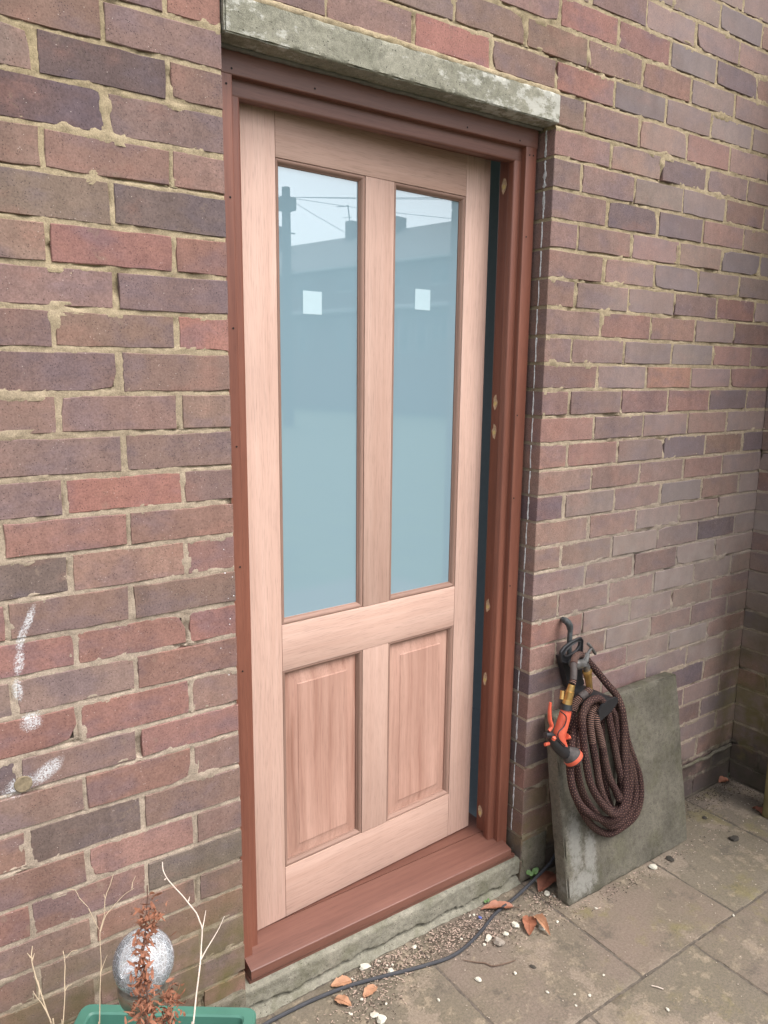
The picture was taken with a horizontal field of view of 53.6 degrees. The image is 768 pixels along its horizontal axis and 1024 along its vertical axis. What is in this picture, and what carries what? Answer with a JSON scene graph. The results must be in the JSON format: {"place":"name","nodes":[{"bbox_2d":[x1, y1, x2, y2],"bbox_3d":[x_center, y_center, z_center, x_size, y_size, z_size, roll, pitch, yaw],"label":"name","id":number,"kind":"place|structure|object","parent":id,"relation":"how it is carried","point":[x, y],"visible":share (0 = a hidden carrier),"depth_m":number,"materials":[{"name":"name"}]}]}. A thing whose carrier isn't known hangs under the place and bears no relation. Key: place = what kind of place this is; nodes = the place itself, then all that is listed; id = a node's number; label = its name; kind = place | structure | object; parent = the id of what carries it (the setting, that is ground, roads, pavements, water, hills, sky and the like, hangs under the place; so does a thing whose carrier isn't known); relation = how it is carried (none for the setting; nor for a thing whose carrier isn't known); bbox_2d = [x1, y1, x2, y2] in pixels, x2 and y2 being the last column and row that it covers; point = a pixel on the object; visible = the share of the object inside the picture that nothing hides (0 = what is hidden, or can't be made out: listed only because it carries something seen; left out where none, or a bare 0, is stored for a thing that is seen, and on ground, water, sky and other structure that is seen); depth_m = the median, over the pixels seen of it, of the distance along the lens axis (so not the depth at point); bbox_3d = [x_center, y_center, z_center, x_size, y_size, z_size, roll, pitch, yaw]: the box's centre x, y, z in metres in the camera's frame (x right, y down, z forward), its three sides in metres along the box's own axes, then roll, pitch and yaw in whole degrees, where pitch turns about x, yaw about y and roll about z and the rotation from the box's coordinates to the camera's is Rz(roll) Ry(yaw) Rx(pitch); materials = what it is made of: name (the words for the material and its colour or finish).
{"place":"outdoors","nodes":[
{"label":"outdoors","id":0,"kind":"place"},
{"bbox_2d":[469,160,499,817],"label":"hallway wall","id":1,"kind":"structure","parent":0,"point":[487,389],"depth_m":3.04,"materials":[{"name":"paint"}]},
{"bbox_2d":[256,777,767,1023],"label":"patio","id":2,"kind":"structure","parent":0,"point":[644,916],"depth_m":2.06,"materials":[{"name":"grey concrete"}]},
{"bbox_2d":[74,1004,255,1023],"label":"planter","id":3,"kind":"object","parent":2,"relation":"on","point":[109,1014],"visible":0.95,"depth_m":1.50,"materials":[{"name":"green plastic"}]},
{"bbox_2d":[27,946,53,1023],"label":"dead stalk","id":4,"kind":"object","parent":3,"relation":"in","point":[44,1005],"visible":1,"depth_m":1.15,"materials":[{"name":"plant"}]},
{"bbox_2d":[61,950,77,1023],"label":"dead stalk","id":5,"kind":"object","parent":3,"relation":"in","point":[62,1021],"visible":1,"depth_m":1.17,"materials":[{"name":"plant"}]},
{"bbox_2d":[67,875,135,1023],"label":"dead stalk","id":6,"kind":"object","parent":3,"relation":"in","point":[99,937],"visible":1,"depth_m":1.26,"materials":[{"name":"plant"}]},
{"bbox_2d":[112,927,173,1023],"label":"solar light","id":7,"kind":"object","parent":3,"relation":"in","point":[125,998],"visible":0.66,"depth_m":1.29,"materials":[{"name":"silver glass"}]},
{"bbox_2d":[123,885,185,1023],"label":"withered plant","id":8,"kind":"object","parent":3,"relation":"in","point":[144,979],"visible":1,"depth_m":1.18,"materials":[{"name":"brown plant"}]},
{"bbox_2d":[162,862,224,1023],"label":"dead stalk","id":9,"kind":"object","parent":3,"relation":"in","point":[201,942],"visible":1,"depth_m":1.28,"materials":[{"name":"beige plant"}]},
{"bbox_2d":[332,995,351,1005],"bbox_3d":[-0.105,1.214,1.894,0.031,0.012,0.053,-7,13,-34],"label":"fallen leaf","id":10,"kind":"object","parent":2,"relation":"on","point":[342,999],"visible":1,"depth_m":1.89,"materials":[{"name":"brown plant"}]},
{"bbox_2d":[331,975,353,986],"bbox_3d":[-0.105,1.204,1.950,0.064,0.011,0.036,-7,13,-34],"label":"fallen leaf","id":11,"kind":"object","parent":2,"relation":"on","point":[341,980],"visible":1,"depth_m":1.95,"materials":[{"name":"brown plant"}]},
{"bbox_2d":[359,963,370,970],"bbox_3d":[-0.051,1.196,2.003,0.030,0.010,0.017,-7,13,-34],"label":"stone chip","id":12,"kind":"object","parent":2,"relation":"on","point":[364,966],"visible":1,"depth_m":2.00,"materials":[{"name":"white stone"}]},
{"bbox_2d":[363,984,378,997],"bbox_3d":[-0.033,1.210,1.927,0.060,0.009,0.031,-7,13,-34],"label":"fallen leaf","id":13,"kind":"object","parent":2,"relation":"on","point":[369,989],"visible":1,"depth_m":1.93,"materials":[{"name":"brown plant"}]},
{"bbox_2d":[370,1012,379,1017],"bbox_3d":[-0.023,1.226,1.856,0.022,0.006,0.020,-7,13,-34],"label":"stone chip","id":14,"kind":"object","parent":2,"relation":"on","point":[374,1014],"visible":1,"depth_m":1.85,"materials":[{"name":"white stone"}]},
{"bbox_2d":[376,1014,386,1023],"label":"stone chip","id":15,"kind":"object","parent":2,"relation":"on","point":[381,1018],"visible":1,"depth_m":1.83,"materials":[{"name":"white stone"}]},
{"bbox_2d":[245,855,520,1019],"bbox_3d":[0.006,1.136,2.132,0.916,0.084,0.149,-7,13,-34],"label":"doorstep","id":16,"kind":"object","parent":2,"relation":"on","point":[270,994],"visible":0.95,"depth_m":2.04,"materials":[{"name":"concrete"}]},
{"bbox_2d":[262,852,554,1023],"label":"black cable","id":17,"kind":"object","parent":2,"relation":"on","point":[397,972],"visible":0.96,"depth_m":1.99,"materials":[{"name":"rubber"}]},
{"bbox_2d":[485,934,491,941],"bbox_3d":[0.290,1.181,2.110,0.016,0.010,0.028,7,12,31],"label":"stone chip","id":18,"kind":"object","parent":2,"relation":"on","point":[488,937],"visible":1,"depth_m":2.10,"materials":[{"name":"white stone"}]},
{"bbox_2d":[464,960,515,966],"bbox_3d":[0.281,1.199,2.022,0.142,0.003,0.024,1,11,-1],"label":"twig","id":19,"kind":"object","parent":2,"relation":"on","point":[489,964],"visible":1,"depth_m":2.02,"materials":[{"name":"brown wood"}]},
{"bbox_2d":[493,937,504,945],"bbox_3d":[0.315,1.182,2.092,0.028,0.015,0.031,-7,13,-34],"label":"stone chip","id":20,"kind":"object","parent":2,"relation":"on","point":[497,941],"visible":1,"depth_m":2.09,"materials":[{"name":"beige stone"}]},
{"bbox_2d":[481,900,519,909],"bbox_3d":[0.341,1.154,2.228,0.119,0.019,0.033,0,11,-5],"label":"fallen leaf","id":21,"kind":"object","parent":2,"relation":"on","point":[493,904],"visible":1,"depth_m":2.23,"materials":[{"name":"brown plant"}]},
{"bbox_2d":[511,921,518,927],"bbox_3d":[0.374,1.172,2.161,0.022,0.010,0.021,0,11,-2],"label":"stone chip","id":22,"kind":"object","parent":2,"relation":"on","point":[515,924],"visible":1,"depth_m":2.16,"materials":[{"name":"white stone"}]},
{"bbox_2d":[316,834,715,1023],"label":"wood shavings","id":23,"kind":"object","parent":2,"relation":"on","point":[458,929],"visible":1,"depth_m":2.09},
{"bbox_2d":[522,914,536,935],"bbox_3d":[0.414,1.165,2.165,0.041,0.022,0.094,2,11,10],"label":"fallen leaf","id":24,"kind":"object","parent":2,"relation":"on","point":[529,922],"visible":1,"depth_m":2.16,"materials":[{"name":"brown plant"}]},
{"bbox_2d":[526,867,538,879],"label":"weed","id":25,"kind":"object","parent":2,"relation":"on","point":[535,870],"visible":0.94,"depth_m":2.35,"materials":[{"name":"green plant"}]},
{"bbox_2d":[530,912,549,934],"bbox_3d":[0.445,1.162,2.166,0.030,0.028,0.101,-1,11,-11],"label":"fallen leaf","id":26,"kind":"object","parent":2,"relation":"on","point":[541,919],"visible":1,"depth_m":2.16,"materials":[{"name":"brown plant"}]},
{"bbox_2d":[537,871,555,891],"bbox_3d":[0.509,1.130,2.348,0.129,0.024,0.064,-7,13,-34],"label":"fallen leaf","id":27,"kind":"object","parent":2,"relation":"on","point":[545,879],"visible":0.8,"depth_m":2.33,"materials":[{"name":"brown plant"}]},
{"bbox_2d":[331,777,762,1023],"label":"soil crumbs","id":28,"kind":"object","parent":2,"relation":"on","point":[438,948],"visible":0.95,"depth_m":2.13,"materials":[{"name":"brown soil"}]},
{"bbox_2d":[337,792,766,1023],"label":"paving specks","id":29,"kind":"object","parent":2,"relation":"on","point":[664,892],"visible":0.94,"depth_m":2.26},
{"bbox_2d":[544,672,686,905],"bbox_3d":[0.749,0.852,2.410,0.587,0.574,0.051,-7,3,-34],"label":"concrete slab","id":30,"kind":"object","parent":2,"relation":"on","point":[588,861],"depth_m":2.42,"materials":[{"name":"grey concrete"}]},
{"bbox_2d":[649,864,656,869],"bbox_3d":[0.857,1.129,2.422,0.027,0.010,0.026,-7,13,-34],"label":"stone chip","id":31,"kind":"object","parent":2,"relation":"on","point":[653,866],"visible":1,"depth_m":2.42,"materials":[{"name":"white stone"}]},
{"bbox_2d":[666,855,673,860],"bbox_3d":[0.928,1.123,2.465,0.020,0.008,0.030,-7,13,-34],"label":"soil crumb","id":32,"kind":"object","parent":2,"relation":"on","point":[670,858],"visible":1,"depth_m":2.46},
{"bbox_2d":[717,776,729,782],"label":"fallen leaf","id":33,"kind":"object","parent":2,"relation":"on","point":[723,779],"visible":1,"depth_m":2.94,"materials":[{"name":"brown plant"}]},
{"bbox_2d":[728,835,738,840],"bbox_3d":[1.186,1.104,2.574,0.038,0.010,0.025,-1,11,-6],"label":"soil crumb","id":34,"kind":"object","parent":2,"relation":"on","point":[734,838],"visible":1,"depth_m":2.57,"materials":[{"name":"soil"}]},
{"bbox_2d":[728,386,767,793],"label":"brick wall","id":35,"kind":"structure","parent":2,"relation":"on","point":[748,760],"depth_m":2.84,"materials":[{"name":"brown brick"}]},
{"bbox_2d":[752,806,762,813],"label":"fallen leaf","id":36,"kind":"object","parent":2,"relation":"on","point":[759,809],"visible":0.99,"depth_m":2.74,"materials":[{"name":"brown plant"}]},
{"bbox_2d":[762,764,767,818],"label":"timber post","id":37,"kind":"object","parent":2,"relation":"on","point":[765,809],"visible":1,"depth_m":2.69,"materials":[{"name":"wood"}]},
{"label":"ground","id":38,"kind":"structure","parent":0,"visible":0},
{"bbox_2d":[0,0,767,1023],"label":"brick wall","id":39,"kind":"structure","parent":38,"relation":"on","point":[646,390],"depth_m":1.62,"materials":[{"name":"brick"}]},
{"bbox_2d":[221,47,537,983],"bbox_3d":[-0.018,0.064,1.985,0.899,2.102,0.228,-7,13,-34],"label":"door frame","id":40,"kind":"object","parent":39,"relation":"attached to","point":[477,845],"visible":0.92,"depth_m":1.99,"materials":[{"name":"brown wood"}]},
{"bbox_2d":[239,103,490,929],"bbox_3d":[-0.036,0.049,1.994,0.761,1.980,0.044,-8,13,-38],"label":"door","id":41,"kind":"structure","parent":40,"relation":"attached to","point":[365,257],"depth_m":1.94,"materials":[{"name":"brown wood"}]},
{"bbox_2d":[560,617,596,689],"bbox_3d":[0.563,0.420,2.238,0.115,0.215,0.093,4,11,19],"label":"garden tap","id":42,"kind":"object","parent":39,"relation":"attached to","point":[583,663],"visible":0.76,"depth_m":2.23,"materials":[{"name":"metal"}]},
{"bbox_2d":[556,637,617,720],"bbox_3d":[0.587,0.485,2.240,0.150,0.225,0.142,-7,13,-34],"label":"hose hanger","id":43,"kind":"object","parent":42,"relation":"hanging from","point":[605,709],"visible":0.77,"depth_m":2.25,"materials":[{"name":"black plastic"}]},
{"bbox_2d":[566,651,643,837],"bbox_3d":[0.651,0.696,2.262,0.378,0.604,0.172,-14,18,-54],"label":"garden hose","id":44,"kind":"object","parent":43,"relation":"hanging from","point":[627,789],"visible":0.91,"depth_m":2.22,"materials":[{"name":"brown fabric"}]},
{"bbox_2d":[543,683,582,766],"bbox_3d":[0.498,0.598,2.095,0.136,0.242,0.058,-7,13,-34],"label":"spray gun","id":45,"kind":"object","parent":44,"relation":"attached to","point":[558,736],"visible":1,"depth_m":2.09,"materials":[{"name":"orange plastic"}]}
]}

